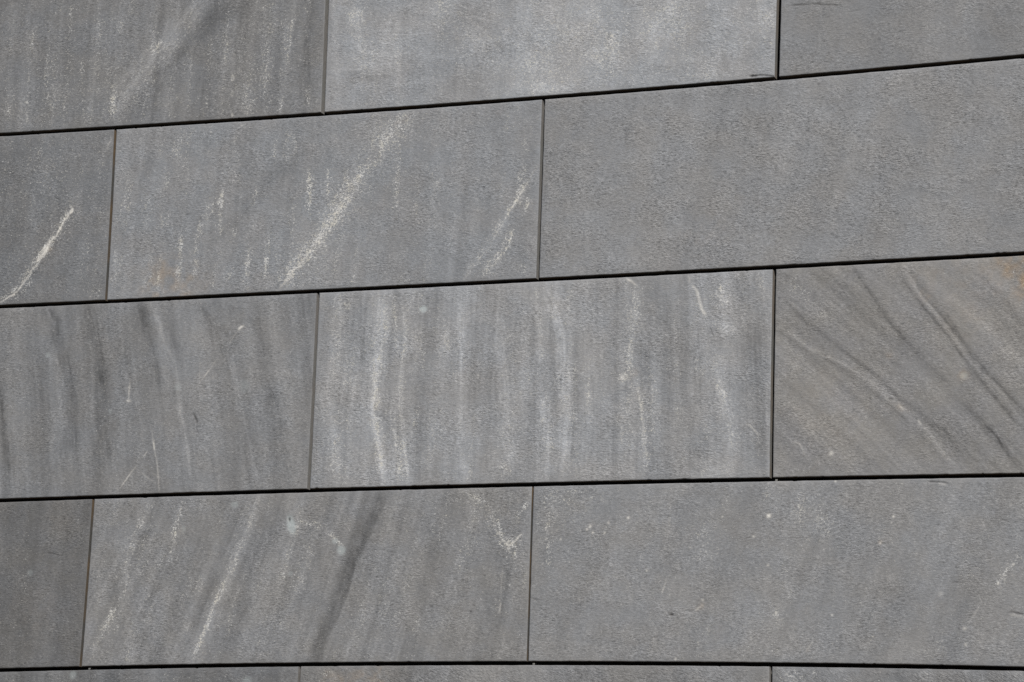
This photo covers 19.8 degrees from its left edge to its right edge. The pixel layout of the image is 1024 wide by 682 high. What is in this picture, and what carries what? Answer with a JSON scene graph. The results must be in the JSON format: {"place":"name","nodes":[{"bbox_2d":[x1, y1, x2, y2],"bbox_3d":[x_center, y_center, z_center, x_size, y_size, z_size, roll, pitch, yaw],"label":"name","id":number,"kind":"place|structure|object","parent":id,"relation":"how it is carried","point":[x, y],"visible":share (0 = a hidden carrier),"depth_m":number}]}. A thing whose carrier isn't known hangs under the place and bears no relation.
{"place":"outdoors","nodes":[
{"label":"outdoors","id":0,"kind":"place"},
{"label":"pavement","id":1,"kind":"structure","parent":0,"visible":0},
{"bbox_2d":[0,0,1023,671],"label":"backing wall","id":2,"kind":"structure","parent":1,"relation":"on","point":[534,484],"depth_m":6.56},
{"bbox_2d":[0,499,94,668],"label":"slate panel","id":3,"kind":"object","parent":2,"relation":"attached to","point":[45,550],"visible":1,"depth_m":6.87},
{"bbox_2d":[0,293,319,499],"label":"slate panel","id":4,"kind":"object","parent":3,"relation":"on","point":[209,395],"visible":1,"depth_m":6.86},
{"bbox_2d":[0,130,116,306],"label":"slate panel","id":5,"kind":"object","parent":4,"relation":"on","point":[56,199],"visible":1,"depth_m":7.06},
{"bbox_2d":[0,667,300,681],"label":"slate panel","id":6,"kind":"object","parent":2,"relation":"attached to","point":[259,674],"visible":1,"depth_m":6.71},
{"bbox_2d":[82,487,533,666],"bbox_3d":[-0.472,0.538,6.643,1.097,0.394,0.020,-3,-13,21],"label":"slate panel","id":7,"kind":"object","parent":6,"relation":"on","point":[415,576],"visible":1,"depth_m":6.62},
{"bbox_2d":[310,270,774,489],"bbox_3d":[0.057,0.092,6.537,1.081,0.458,0.021,-3,-13,21],"label":"slate panel","id":8,"kind":"object","parent":7,"relation":"on","point":[650,378],"visible":1,"depth_m":6.52},
{"bbox_2d":[107,100,544,301],"bbox_3d":[-0.444,-0.322,6.823,1.088,0.421,0.020,-3,-13,21],"label":"slate panel","id":9,"kind":"object","parent":2,"relation":"attached to","point":[452,195],"visible":1,"depth_m":6.80},
{"bbox_2d":[0,0,328,134],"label":"slate panel","id":10,"kind":"object","parent":9,"relation":"on","point":[72,65],"visible":1,"depth_m":7.05},
{"bbox_2d":[325,0,778,113],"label":"slate panel","id":11,"kind":"object","parent":9,"relation":"on","point":[392,54],"visible":1,"depth_m":6.70},
{"bbox_2d":[300,665,771,681],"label":"slate panel","id":12,"kind":"object","parent":2,"relation":"attached to","point":[528,673],"visible":1,"depth_m":6.39},
{"bbox_2d":[528,477,1023,667],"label":"slate panel","id":13,"kind":"object","parent":2,"relation":"attached to","point":[925,572],"visible":1,"depth_m":6.24},
{"bbox_2d":[539,59,1023,279],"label":"slate panel","id":14,"kind":"object","parent":2,"relation":"attached to","point":[911,164],"visible":1,"depth_m":6.42},
{"bbox_2d":[772,667,1023,681],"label":"slate panel","id":15,"kind":"object","parent":2,"relation":"attached to","point":[810,674],"visible":1,"depth_m":6.11},
{"bbox_2d":[773,256,1023,478],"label":"slate panel","id":16,"kind":"object","parent":2,"relation":"attached to","point":[901,369],"visible":1,"depth_m":6.24},
{"bbox_2d":[779,0,1023,78],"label":"slate panel","id":17,"kind":"object","parent":2,"relation":"attached to","point":[823,37],"visible":1,"depth_m":6.40}
]}

